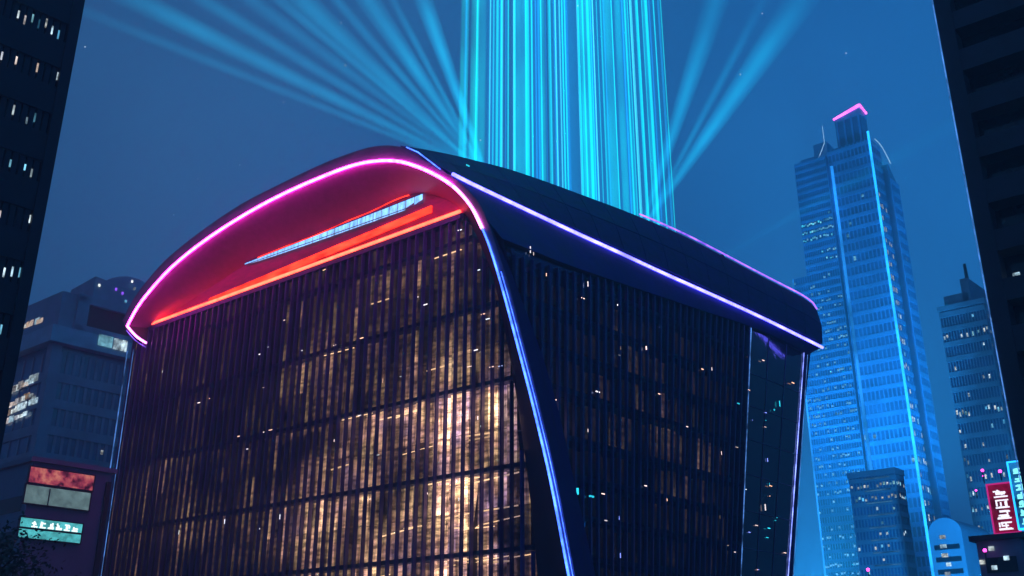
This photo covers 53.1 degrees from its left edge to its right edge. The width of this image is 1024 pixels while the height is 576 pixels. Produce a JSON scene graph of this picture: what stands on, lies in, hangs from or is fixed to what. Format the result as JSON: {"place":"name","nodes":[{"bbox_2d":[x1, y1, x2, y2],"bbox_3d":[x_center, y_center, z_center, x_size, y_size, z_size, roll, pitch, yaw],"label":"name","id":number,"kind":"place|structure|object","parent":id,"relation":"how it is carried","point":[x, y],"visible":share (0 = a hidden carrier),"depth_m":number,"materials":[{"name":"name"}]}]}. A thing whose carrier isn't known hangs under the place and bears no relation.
{"place":"outdoors","nodes":[
{"label":"outdoors","id":0,"kind":"place"},
{"bbox_2d":[0,0,84,452],"bbox_3d":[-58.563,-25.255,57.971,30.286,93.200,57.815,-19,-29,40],"label":"office tower","id":1,"kind":"structure","parent":0,"point":[38,41],"depth_m":61.61,"materials":[{"name":"black stone"}]},
{"bbox_2d":[0,276,144,575],"bbox_3d":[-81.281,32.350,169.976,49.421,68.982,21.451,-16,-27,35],"label":"office block","id":2,"kind":"structure","parent":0,"point":[76,344],"depth_m":159.06,"materials":[{"name":"grey concrete"}]},
{"bbox_2d":[14,397,20,403],"bbox_3d":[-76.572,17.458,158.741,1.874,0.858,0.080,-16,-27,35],"label":"window","id":3,"kind":"structure","parent":2,"relation":"in","point":[18,400],"depth_m":158.67,"materials":[{"name":"grey glass"}]},
{"bbox_2d":[17,381,22,389],"bbox_3d":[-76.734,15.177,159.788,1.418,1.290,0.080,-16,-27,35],"label":"window","id":4,"kind":"structure","parent":2,"relation":"in","point":[19,383],"depth_m":159.78,"materials":[{"name":"grey glass"}]},
{"bbox_2d":[17,402,22,409],"bbox_3d":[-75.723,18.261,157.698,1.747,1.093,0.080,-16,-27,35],"label":"window","id":5,"kind":"structure","parent":2,"relation":"in","point":[20,404],"depth_m":157.59,"materials":[{"name":"white glass"}]},
{"bbox_2d":[26,319,33,327],"bbox_3d":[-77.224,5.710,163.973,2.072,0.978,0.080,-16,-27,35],"label":"window","id":6,"kind":"structure","parent":2,"relation":"in","point":[30,323],"depth_m":163.75,"materials":[{"name":"beige glass"}]},
{"bbox_2d":[28,397,37,405],"bbox_3d":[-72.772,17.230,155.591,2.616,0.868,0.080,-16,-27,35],"label":"window","id":7,"kind":"structure","parent":2,"relation":"in","point":[36,399],"depth_m":155.34,"materials":[{"name":"white glass"}]},
{"bbox_2d":[28,373,38,382],"bbox_3d":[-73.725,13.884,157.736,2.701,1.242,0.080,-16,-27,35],"label":"window","id":8,"kind":"structure","parent":2,"relation":"in","point":[35,376],"depth_m":157.52,"materials":[{"name":"grey glass"}]},
{"bbox_2d":[36,317,42,324],"bbox_3d":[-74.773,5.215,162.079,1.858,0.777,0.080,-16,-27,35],"label":"window","id":9,"kind":"structure","parent":2,"relation":"in","point":[40,320],"depth_m":162.00,"materials":[{"name":"beige glass"}]},
{"bbox_2d":[98,334,112,347],"bbox_3d":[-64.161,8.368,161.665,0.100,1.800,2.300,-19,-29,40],"label":"window","id":10,"kind":"structure","parent":2,"relation":"in","point":[107,341],"depth_m":161.61,"materials":[{"name":"teal glass"}]},
{"bbox_2d":[113,338,122,350],"bbox_3d":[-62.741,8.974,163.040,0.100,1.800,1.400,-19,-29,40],"label":"window","id":11,"kind":"structure","parent":2,"relation":"in","point":[117,342],"depth_m":162.95,"materials":[{"name":"grey glass"}]},
{"bbox_2d":[120,340,127,351],"bbox_3d":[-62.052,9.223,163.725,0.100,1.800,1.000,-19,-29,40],"label":"window","id":12,"kind":"structure","parent":2,"relation":"in","point":[124,346],"depth_m":163.71,"materials":[{"name":"white glass"}]},
{"bbox_2d":[99,145,823,575],"bbox_3d":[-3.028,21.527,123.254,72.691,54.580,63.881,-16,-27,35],"label":"glass hall","id":13,"kind":"structure","parent":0,"point":[381,361],"depth_m":103.56,"materials":[{"name":"glass"}]},
{"bbox_2d":[245,194,422,263],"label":"pale strip window","id":14,"kind":"structure","parent":13,"relation":"in","point":[418,198],"depth_m":107.86,"materials":[{"name":"glass"}]},
{"bbox_2d":[512,250,545,267],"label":"window","id":15,"kind":"structure","parent":13,"relation":"on","point":[527,260],"depth_m":118.23,"materials":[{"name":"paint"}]},
{"bbox_2d":[583,277,609,289],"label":"window","id":16,"kind":"structure","parent":13,"relation":"on","point":[585,279],"depth_m":125.10,"materials":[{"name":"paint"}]},
{"bbox_2d":[28,0,986,575],"label":"sky","id":17,"kind":"structure","parent":0,"point":[695,118],"materials":[{"name":"blue"}]},
{"bbox_2d":[792,104,950,575],"bbox_3d":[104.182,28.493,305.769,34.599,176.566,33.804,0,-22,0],"label":"glass skyscraper","id":18,"kind":"structure","parent":0,"point":[869,402],"depth_m":299.98,"materials":[{"name":"blue glass"}]},
{"bbox_2d":[794,273,859,575],"bbox_3d":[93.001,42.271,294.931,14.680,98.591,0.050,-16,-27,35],"label":"small lit windows","id":19,"kind":"structure","parent":18,"relation":"in","point":[829,537],"depth_m":295.86,"materials":[{"name":"glass"}]},
{"bbox_2d":[879,193,897,292],"bbox_3d":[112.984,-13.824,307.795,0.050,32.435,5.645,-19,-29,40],"label":"small lit windows","id":20,"kind":"structure","parent":18,"relation":"in","point":[879,193],"depth_m":307.65,"materials":[{"name":"glass"}]},
{"bbox_2d":[847,467,917,575],"bbox_3d":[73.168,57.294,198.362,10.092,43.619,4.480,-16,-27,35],"label":"banded block","id":21,"kind":"structure","parent":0,"point":[883,530],"depth_m":200.98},
{"bbox_2d":[929,518,989,575],"bbox_3d":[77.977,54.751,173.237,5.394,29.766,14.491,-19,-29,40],"label":"round roof block","id":22,"kind":"structure","parent":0,"point":[954,551],"depth_m":172.25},
{"bbox_2d":[937,264,1023,533],"bbox_3d":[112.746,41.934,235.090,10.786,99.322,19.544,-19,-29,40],"label":"stepped tower","id":23,"kind":"structure","parent":0,"point":[983,427],"depth_m":234.81,"materials":[{"name":"blue concrete"}]},
{"bbox_2d":[985,482,1021,533],"bbox_3d":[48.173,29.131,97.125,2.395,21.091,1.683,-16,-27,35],"label":"neon sign","id":24,"kind":"object","parent":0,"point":[1001,508],"visible":0.91,"depth_m":99.66,"materials":[{"name":"paint"}]},
{"label":"ground","id":25,"kind":"structure","parent":0,"visible":0},
{"bbox_2d":[0,510,80,575],"bbox_3d":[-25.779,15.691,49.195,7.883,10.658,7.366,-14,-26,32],"label":"street tree","id":26,"kind":"object","parent":25,"relation":"on","point":[11,567],"visible":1,"depth_m":50.31,"materials":[{"name":"green plant"}]},
{"bbox_2d":[0,456,117,575],"bbox_3d":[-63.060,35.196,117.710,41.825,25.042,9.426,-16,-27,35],"label":"sign building","id":27,"kind":"structure","parent":25,"relation":"on","point":[84,558],"depth_m":108.72,"materials":[{"name":"purple concrete"}]},
{"bbox_2d":[15,516,83,544],"bbox_3d":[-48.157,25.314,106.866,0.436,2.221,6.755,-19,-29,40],"label":"signboard","id":28,"kind":"object","parent":27,"relation":"attached to","point":[70,532],"visible":0.97,"depth_m":106.86,"materials":[{"name":"paint"}]},
{"bbox_2d":[21,483,91,511],"bbox_3d":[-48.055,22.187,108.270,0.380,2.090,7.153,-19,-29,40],"label":"signboard","id":29,"kind":"object","parent":27,"relation":"attached to","point":[53,497],"visible":1,"depth_m":108.08,"materials":[{"name":"paint"}]},
{"bbox_2d":[26,465,95,491],"bbox_3d":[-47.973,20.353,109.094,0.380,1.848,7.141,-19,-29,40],"label":"billboard","id":30,"kind":"object","parent":27,"relation":"attached to","point":[45,476],"visible":1,"depth_m":108.90,"materials":[{"name":"paint"}]},
{"bbox_2d":[932,0,1023,500],"bbox_3d":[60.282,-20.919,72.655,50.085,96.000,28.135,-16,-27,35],"label":"balcony tower","id":31,"kind":"structure","parent":25,"relation":"on","point":[982,44],"depth_m":72.30,"materials":[{"name":"concrete"}]},
{"bbox_2d":[968,532,1023,575],"bbox_3d":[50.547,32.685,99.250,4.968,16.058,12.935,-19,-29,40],"label":"corner block","id":32,"kind":"structure","parent":25,"relation":"on","point":[1005,553],"depth_m":97.51,"materials":[{"name":"concrete"}]},
{"bbox_2d":[1006,460,1023,530],"bbox_3d":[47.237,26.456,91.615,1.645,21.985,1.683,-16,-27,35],"label":"neon sign","id":33,"kind":"object","parent":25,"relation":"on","point":[1015,486],"visible":0.71,"depth_m":94.30,"materials":[{"name":"paint"}]}
]}

